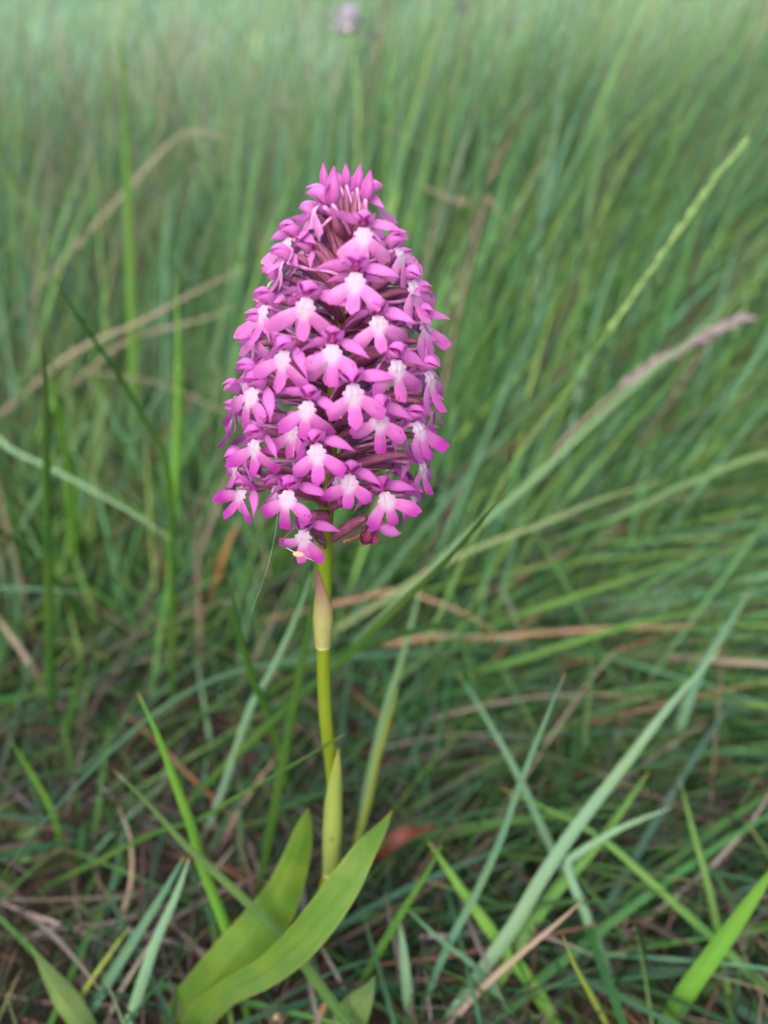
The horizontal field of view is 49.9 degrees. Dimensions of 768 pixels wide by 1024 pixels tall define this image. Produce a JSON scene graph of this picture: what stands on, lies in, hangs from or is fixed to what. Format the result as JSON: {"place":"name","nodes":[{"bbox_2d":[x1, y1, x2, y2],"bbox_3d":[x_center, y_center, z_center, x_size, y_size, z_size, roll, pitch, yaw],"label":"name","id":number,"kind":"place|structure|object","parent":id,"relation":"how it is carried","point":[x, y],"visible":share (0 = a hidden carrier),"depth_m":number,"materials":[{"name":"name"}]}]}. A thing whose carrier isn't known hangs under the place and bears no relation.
{"place":"outdoors","nodes":[
{"label":"outdoors","id":0,"kind":"place"},
{"bbox_2d":[0,12,767,1023],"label":"ground","id":1,"kind":"structure","parent":0,"point":[580,1002],"depth_m":0.27,"materials":[{"name":"green plant"}]},
{"bbox_2d":[0,796,46,898],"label":"herb","id":2,"kind":"object","parent":1,"relation":"on","point":[19,859],"visible":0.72,"depth_m":0.28,"materials":[{"name":"green plant"}]},
{"bbox_2d":[11,742,61,851],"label":"blade of grass","id":3,"kind":"object","parent":1,"relation":"on","point":[45,797],"visible":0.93,"depth_m":0.26,"materials":[{"name":"green plant"}]},
{"bbox_2d":[0,892,92,944],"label":"blade of grass","id":4,"kind":"object","parent":1,"relation":"on","point":[32,925],"visible":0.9,"depth_m":0.25,"materials":[{"name":"plant"}]},
{"bbox_2d":[0,586,93,593],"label":"blade of grass","id":5,"kind":"object","parent":1,"relation":"on","point":[22,588],"visible":0.94,"depth_m":0.32,"materials":[{"name":"green plant"}]},
{"bbox_2d":[40,328,55,732],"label":"blade of grass","id":6,"kind":"object","parent":1,"relation":"on","point":[48,573],"visible":0.99,"depth_m":0.27,"materials":[{"name":"green plant"}]},
{"bbox_2d":[0,530,115,658],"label":"blade of grass","id":7,"kind":"object","parent":1,"relation":"on","point":[76,605],"visible":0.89,"depth_m":0.33,"materials":[{"name":"green plant"}]},
{"bbox_2d":[30,944,96,1023],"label":"leaf","id":8,"kind":"object","parent":1,"relation":"on","point":[70,1005],"visible":1,"depth_m":0.22,"materials":[{"name":"green plant"}]},
{"bbox_2d":[50,352,79,603],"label":"blade of grass","id":9,"kind":"object","parent":1,"relation":"on","point":[71,504],"visible":0.87,"depth_m":0.35,"materials":[{"name":"green plant"}]},
{"bbox_2d":[58,646,84,771],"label":"blade of grass","id":10,"kind":"object","parent":1,"relation":"on","point":[71,709],"visible":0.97,"depth_m":0.30,"materials":[{"name":"green plant"}]},
{"bbox_2d":[0,437,172,635],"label":"blade of grass","id":11,"kind":"object","parent":1,"relation":"on","point":[4,444],"visible":0.9,"depth_m":0.32,"materials":[{"name":"green plant"}]},
{"bbox_2d":[16,803,162,1021],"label":"blade of grass","id":12,"kind":"object","parent":1,"relation":"on","point":[113,847],"visible":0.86,"depth_m":0.26,"materials":[{"name":"green plant"}]},
{"bbox_2d":[79,927,129,998],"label":"blade of grass","id":13,"kind":"object","parent":1,"relation":"on","point":[93,977],"visible":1,"depth_m":0.22,"materials":[{"name":"green plant"}]},
{"bbox_2d":[49,268,176,733],"bbox_3d":[-0.079,0.014,0.275,0.018,0.196,0.046,0,27,0],"label":"blade of grass","id":14,"kind":"object","parent":1,"relation":"on","point":[172,528],"visible":0.95,"depth_m":0.28,"materials":[{"name":"green plant"}]},
{"bbox_2d":[20,922,208,953],"bbox_3d":[-0.085,0.130,0.250,0.064,0.009,0.006,0,27,0],"label":"dry straw","id":15,"kind":"object","parent":1,"relation":"on","point":[164,940],"visible":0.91,"depth_m":0.25,"materials":[{"name":"brown plant"}]},
{"bbox_2d":[0,130,236,332],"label":"dry straw","id":16,"kind":"object","parent":1,"relation":"on","point":[79,242],"visible":0.79,"depth_m":0.49,"materials":[{"name":"beige plant"}]},
{"bbox_2d":[0,306,236,447],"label":"dry straw","id":17,"kind":"object","parent":1,"relation":"on","point":[96,364],"visible":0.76,"depth_m":0.44,"materials":[{"name":"beige plant"}]},
{"bbox_2d":[104,806,133,948],"bbox_3d":[-0.081,0.112,0.250,0.010,0.041,0.021,0,27,0],"label":"dry straw","id":18,"kind":"object","parent":1,"relation":"on","point":[129,891],"visible":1,"depth_m":0.25,"materials":[{"name":"brown plant"}]},
{"bbox_2d":[0,264,251,418],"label":"dry straw","id":19,"kind":"object","parent":1,"relation":"on","point":[37,382],"visible":0.93,"depth_m":0.43,"materials":[{"name":"beige plant"}]},
{"bbox_2d":[104,942,149,1023],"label":"dry straw","id":20,"kind":"object","parent":1,"relation":"on","point":[128,977],"visible":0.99,"depth_m":0.23,"materials":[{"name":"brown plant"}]},
{"bbox_2d":[119,19,140,532],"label":"blade of grass","id":21,"kind":"object","parent":1,"relation":"on","point":[130,291],"visible":0.81,"depth_m":0.41,"materials":[{"name":"green plant"}]},
{"bbox_2d":[88,858,182,1015],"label":"blade of grass","id":22,"kind":"object","parent":1,"relation":"on","point":[122,958],"visible":1,"depth_m":0.22,"materials":[{"name":"green plant"}]},
{"bbox_2d":[124,857,189,1023],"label":"blade of grass","id":23,"kind":"object","parent":1,"relation":"on","point":[143,977],"visible":1,"depth_m":0.21,"materials":[{"name":"green plant"}]},
{"bbox_2d":[166,276,180,660],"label":"blade of grass","id":24,"kind":"object","parent":1,"relation":"on","point":[175,446],"visible":0.68,"depth_m":0.34,"materials":[{"name":"green plant"}]},
{"bbox_2d":[31,734,343,897],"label":"blade of grass","id":25,"kind":"object","parent":1,"relation":"on","point":[110,854],"visible":0.99,"depth_m":0.22,"materials":[{"name":"green plant"}]},
{"bbox_2d":[137,692,251,1023],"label":"blade of grass","id":26,"kind":"object","parent":1,"relation":"on","point":[214,899],"visible":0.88,"depth_m":0.21,"materials":[{"name":"green plant"}]},
{"bbox_2d":[179,845,234,900],"bbox_3d":[-0.072,0.120,0.265,0.049,0.032,0.006,0,27,0],"label":"dry straw","id":27,"kind":"object","parent":1,"relation":"on","point":[190,891],"visible":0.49,"depth_m":0.26,"materials":[{"name":"brown plant"}]},
{"bbox_2d":[202,521,239,625],"bbox_3d":[-0.076,0.030,0.381,0.030,0.066,0.002,11,29,20],"label":"dry straw","id":28,"kind":"object","parent":1,"relation":"on","point":[221,562],"visible":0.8,"depth_m":0.38,"materials":[{"name":"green plant"}]},
{"bbox_2d":[116,772,354,1023],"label":"blade of grass","id":29,"kind":"object","parent":1,"relation":"on","point":[267,922],"visible":1,"depth_m":0.20,"materials":[{"name":"green plant"}]},
{"bbox_2d":[200,572,311,840],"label":"blade of grass","id":30,"kind":"object","parent":1,"relation":"on","point":[246,719],"visible":0.96,"depth_m":0.26,"materials":[{"name":"green plant"}]},
{"bbox_2d":[2,646,511,875],"bbox_3d":[-0.012,0.068,0.300,0.035,0.079,0.261,22,34,37],"label":"blade of grass","id":31,"kind":"object","parent":1,"relation":"on","point":[211,681],"visible":0.81,"depth_m":0.27,"materials":[{"name":"green plant"}]},
{"bbox_2d":[230,578,290,796],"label":"blade of grass","id":32,"kind":"object","parent":1,"relation":"on","point":[264,706],"visible":0.84,"depth_m":0.24,"materials":[{"name":"green plant"}]},
{"bbox_2d":[255,589,314,898],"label":"blade of grass","id":33,"kind":"object","parent":1,"relation":"on","point":[282,764],"visible":0.77,"depth_m":0.23,"materials":[{"name":"green plant"}]},
{"bbox_2d":[162,163,450,1023],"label":"orchid","id":34,"kind":"object","parent":1,"relation":"on","point":[248,955],"visible":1,"depth_m":0.14,"materials":[{"name":"pink plant"}]},
{"bbox_2d":[287,548,312,560],"bbox_3d":[-0.014,0.007,0.137,0.004,0.002,0.002,0,27,0],"label":"cocoon","id":35,"kind":"object","parent":34,"relation":"on","point":[298,554],"visible":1,"depth_m":0.14,"materials":[{"name":"fabric"}]},
{"bbox_2d":[313,1002,326,1023],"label":"dry straw","id":36,"kind":"object","parent":1,"relation":"on","point":[321,1010],"visible":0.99,"depth_m":0.22,"materials":[{"name":"brown plant"}]},
{"bbox_2d":[321,947,345,989],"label":"dry straw","id":37,"kind":"object","parent":1,"relation":"on","point":[338,977],"visible":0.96,"depth_m":0.23,"materials":[{"name":"grey plant"}]},
{"bbox_2d":[169,485,509,824],"bbox_3d":[-0.023,0.051,0.236,0.119,0.163,0.013,14,30,26],"label":"blade of grass","id":38,"kind":"object","parent":1,"relation":"on","point":[311,686],"visible":0.88,"depth_m":0.23,"materials":[{"name":"green plant"}]},
{"bbox_2d":[329,2,365,171],"bbox_3d":[-0.022,-0.245,0.483,0.023,0.097,0.101,0,27,0],"label":"wildflower","id":39,"kind":"object","parent":1,"relation":"on","point":[346,10],"visible":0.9,"depth_m":0.49,"materials":[{"name":"pink plant"}]},
{"bbox_2d":[332,975,375,1023],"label":"leaf","id":40,"kind":"object","parent":1,"relation":"on","point":[356,1005],"visible":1,"depth_m":0.21,"materials":[{"name":"green plant"}]},
{"bbox_2d":[213,588,498,634],"bbox_3d":[-0.020,0.051,0.368,0.150,0.047,0.011,10,29,19],"label":"dry straw","id":41,"kind":"object","parent":1,"relation":"on","point":[357,598],"visible":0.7,"depth_m":0.36,"materials":[{"name":"brown plant"}]},
{"bbox_2d":[246,614,479,708],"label":"blade of grass","id":42,"kind":"object","parent":1,"relation":"on","point":[313,665],"visible":0.76,"depth_m":0.26,"materials":[{"name":"green plant"}]},
{"bbox_2d":[353,689,397,845],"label":"blade of grass","id":43,"kind":"object","parent":1,"relation":"on","point":[363,818],"visible":0.75,"depth_m":0.25,"materials":[{"name":"green plant"}]},
{"bbox_2d":[0,487,757,1023],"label":"moss","id":44,"kind":"object","parent":1,"relation":"on","point":[266,823],"visible":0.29,"depth_m":0.29,"materials":[{"name":"green plant"}]},
{"bbox_2d":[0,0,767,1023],"bbox_3d":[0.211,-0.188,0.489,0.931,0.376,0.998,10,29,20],"label":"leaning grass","id":45,"kind":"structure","parent":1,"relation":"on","point":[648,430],"depth_m":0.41,"materials":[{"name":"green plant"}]},
{"bbox_2d":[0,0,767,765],"bbox_3d":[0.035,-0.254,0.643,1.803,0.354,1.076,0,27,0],"label":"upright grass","id":46,"kind":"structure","parent":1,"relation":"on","point":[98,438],"depth_m":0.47,"materials":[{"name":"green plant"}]},
{"bbox_2d":[0,0,767,620],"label":"meadow grass","id":47,"kind":"structure","parent":1,"relation":"on","point":[86,26],"depth_m":0.78,"materials":[{"name":"green plant"}]},
{"bbox_2d":[0,409,767,1023],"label":"dead litter","id":48,"kind":"object","parent":1,"relation":"on","point":[470,1015],"visible":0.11,"depth_m":0.27,"materials":[{"name":"plant"}]},
{"bbox_2d":[126,710,146,721],"bbox_3d":[-0.102,0.083,0.338,0.009,0.004,0.008,-19,32,-32],"label":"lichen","id":49,"kind":"object","parent":48,"relation":"on","point":[143,717],"visible":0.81,"depth_m":0.34},
{"bbox_2d":[371,824,443,864],"bbox_3d":[0.008,0.109,0.269,0.027,0.024,0.012,-3,27,-7],"label":"dead leaf","id":50,"kind":"object","parent":48,"relation":"on","point":[400,836],"visible":0.81,"depth_m":0.26,"materials":[{"name":"brown plant"}]},
{"bbox_2d":[1,0,766,54],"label":"distant grass","id":51,"kind":"structure","parent":1,"relation":"on","point":[140,4],"depth_m":2.09,"materials":[{"name":"green plant"}]},
{"bbox_2d":[358,567,424,837],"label":"blade of grass","id":52,"kind":"object","parent":1,"relation":"on","point":[388,702],"visible":0.75,"depth_m":0.28,"materials":[{"name":"green plant"}]},
{"bbox_2d":[254,108,533,609],"bbox_3d":[-0.009,-0.042,0.349,0.126,0.231,0.002,-2,27,-4],"label":"blade of grass","id":53,"kind":"object","parent":1,"relation":"on","point":[285,552],"visible":0.42,"depth_m":0.33,"materials":[{"name":"green plant"}]},
{"bbox_2d":[355,846,440,986],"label":"blade of grass","id":54,"kind":"object","parent":1,"relation":"on","point":[390,932],"visible":0.92,"depth_m":0.22,"materials":[{"name":"green plant"}]},
{"bbox_2d":[399,923,413,1021],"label":"blade of grass","id":55,"kind":"object","parent":1,"relation":"on","point":[406,983],"visible":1,"depth_m":0.23,"materials":[{"name":"green plant"}]},
{"bbox_2d":[402,904,520,1023],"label":"blade of grass","id":56,"kind":"object","parent":1,"relation":"on","point":[475,968],"visible":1,"depth_m":0.22,"materials":[{"name":"green plant"}]},
{"bbox_2d":[420,185,506,308],"bbox_3d":[0.045,-0.093,0.489,0.054,0.189,0.003,-5,27,-10],"label":"dry straw","id":57,"kind":"object","parent":1,"relation":"on","point":[488,201],"visible":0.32,"depth_m":0.45,"materials":[{"name":"brown plant"}]},
{"bbox_2d":[457,0,472,60],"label":"wildflower","id":58,"kind":"object","parent":1,"relation":"on","point":[463,14],"visible":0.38,"depth_m":0.80,"materials":[{"name":"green plant"}]},
{"bbox_2d":[333,112,605,618],"bbox_3d":[0.025,-0.043,0.350,0.112,0.231,0.007,0,27,0],"label":"blade of grass","id":59,"kind":"object","parent":1,"relation":"on","point":[459,385],"visible":0.68,"depth_m":0.34,"materials":[{"name":"green plant"}]},
{"bbox_2d":[276,480,663,670],"bbox_3d":[0.025,0.032,0.350,0.174,0.098,0.006,-2,27,-3],"label":"blade of grass","id":60,"kind":"object","parent":1,"relation":"on","point":[391,595],"visible":0.79,"depth_m":0.34,"materials":[{"name":"green plant"}]},
{"bbox_2d":[284,626,698,670],"bbox_3d":[0.034,0.060,0.352,0.186,0.046,0.002,4,27,7],"label":"dry straw","id":61,"kind":"object","parent":1,"relation":"on","point":[415,639],"visible":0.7,"depth_m":0.34,"materials":[{"name":"brown plant"}]},
{"bbox_2d":[419,671,565,1023],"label":"blade of grass","id":62,"kind":"object","parent":1,"relation":"on","point":[468,907],"visible":1,"depth_m":0.22,"materials":[{"name":"green plant"}]},
{"bbox_2d":[428,841,560,1023],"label":"blade of grass","id":63,"kind":"object","parent":1,"relation":"on","point":[489,929],"visible":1,"depth_m":0.23,"materials":[{"name":"green plant"}]},
{"bbox_2d":[499,13,519,102],"bbox_3d":[0.118,-0.320,0.811,0.030,0.297,0.020,8,28,16],"label":"wildflower","id":64,"kind":"object","parent":1,"relation":"on","point":[508,33],"visible":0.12,"depth_m":0.75,"materials":[{"name":"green plant"}]},
{"bbox_2d":[445,898,584,1023],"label":"dry straw","id":65,"kind":"object","parent":1,"relation":"on","point":[496,974],"visible":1,"depth_m":0.21,"materials":[{"name":"brown plant"}]},
{"bbox_2d":[310,290,735,692],"bbox_3d":[0.054,-0.005,0.348,0.197,0.165,0.004,-9,28,-17],"label":"blade of grass","id":66,"kind":"object","parent":1,"relation":"on","point":[530,481],"visible":0.68,"depth_m":0.35,"materials":[{"name":"plant"}]},
{"bbox_2d":[457,672,616,966],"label":"blade of grass","id":67,"kind":"object","parent":1,"relation":"on","point":[542,829],"visible":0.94,"depth_m":0.26,"materials":[{"name":"green plant"}]},
{"bbox_2d":[409,555,698,658],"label":"blade of grass","id":68,"kind":"object","parent":1,"relation":"on","point":[552,604],"visible":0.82,"depth_m":0.35,"materials":[{"name":"green plant"}]},
{"bbox_2d":[404,610,707,681],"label":"blade of grass","id":69,"kind":"object","parent":1,"relation":"on","point":[520,659],"visible":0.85,"depth_m":0.33,"materials":[{"name":"green plant"}]},
{"bbox_2d":[471,772,648,1018],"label":"blade of grass","id":70,"kind":"object","parent":1,"relation":"on","point":[557,888],"visible":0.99,"depth_m":0.24,"materials":[{"name":"green plant"}]},
{"bbox_2d":[443,648,721,1017],"bbox_3d":[0.051,0.095,0.230,0.109,0.095,0.004,-18,32,-31],"label":"blade of grass","id":71,"kind":"object","parent":1,"relation":"on","point":[509,931],"visible":1,"depth_m":0.23,"materials":[{"name":"green plant"}]},
{"bbox_2d":[577,650,591,780],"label":"blade of grass","id":72,"kind":"object","parent":1,"relation":"on","point":[586,725],"visible":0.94,"depth_m":0.29,"materials":[{"name":"green plant"}]},
{"bbox_2d":[562,934,609,1023],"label":"blade of grass","id":73,"kind":"object","parent":1,"relation":"on","point":[598,1008],"visible":1,"depth_m":0.20,"materials":[{"name":"green plant"}]},
{"bbox_2d":[424,136,750,645],"bbox_3d":[0.070,-0.041,0.299,0.127,0.172,0.006,-14,30,-25],"label":"grass seed head","id":74,"kind":"object","parent":1,"relation":"on","point":[693,208],"depth_m":0.29},
{"bbox_2d":[526,289,653,342],"bbox_3d":[0.175,-0.055,0.473,0.210,0.142,0.011,1,27,2],"label":"dry straw","id":75,"kind":"object","parent":1,"relation":"on","point":[606,306],"visible":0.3,"depth_m":0.45,"materials":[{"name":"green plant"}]},
{"bbox_2d":[420,717,766,761],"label":"blade of grass","id":76,"kind":"object","parent":1,"relation":"on","point":[602,746],"visible":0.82,"depth_m":0.32,"materials":[{"name":"green plant"}]},
{"bbox_2d":[564,806,673,990],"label":"blade of grass","id":77,"kind":"object","parent":1,"relation":"on","point":[568,869],"visible":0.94,"depth_m":0.24,"materials":[{"name":"green plant"}]},
{"bbox_2d":[502,788,767,994],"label":"blade of grass","id":78,"kind":"object","parent":1,"relation":"on","point":[703,929],"visible":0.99,"depth_m":0.23,"materials":[{"name":"green plant"}]},
{"bbox_2d":[541,312,758,464],"bbox_3d":[0.119,-0.057,0.383,0.088,0.077,0.012,3,27,5],"label":"grass seed head","id":79,"kind":"object","parent":1,"relation":"on","point":[718,328],"depth_m":0.38},
{"bbox_2d":[547,452,767,565],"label":"blade of grass","id":80,"kind":"object","parent":1,"relation":"on","point":[732,464],"visible":0.78,"depth_m":0.35,"materials":[{"name":"green plant"}]},
{"bbox_2d":[663,592,748,778],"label":"blade of grass","id":81,"kind":"object","parent":1,"relation":"on","point":[690,695],"visible":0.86,"depth_m":0.30,"materials":[{"name":"green plant"}]},
{"bbox_2d":[680,781,734,1021],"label":"blade of grass","id":82,"kind":"object","parent":1,"relation":"on","point":[715,922],"visible":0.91,"depth_m":0.24,"materials":[{"name":"green plant"}]},
{"bbox_2d":[658,872,767,1023],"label":"blade of grass","id":83,"kind":"object","parent":1,"relation":"on","point":[696,977],"visible":1,"depth_m":0.21,"materials":[{"name":"green plant"}]}
]}

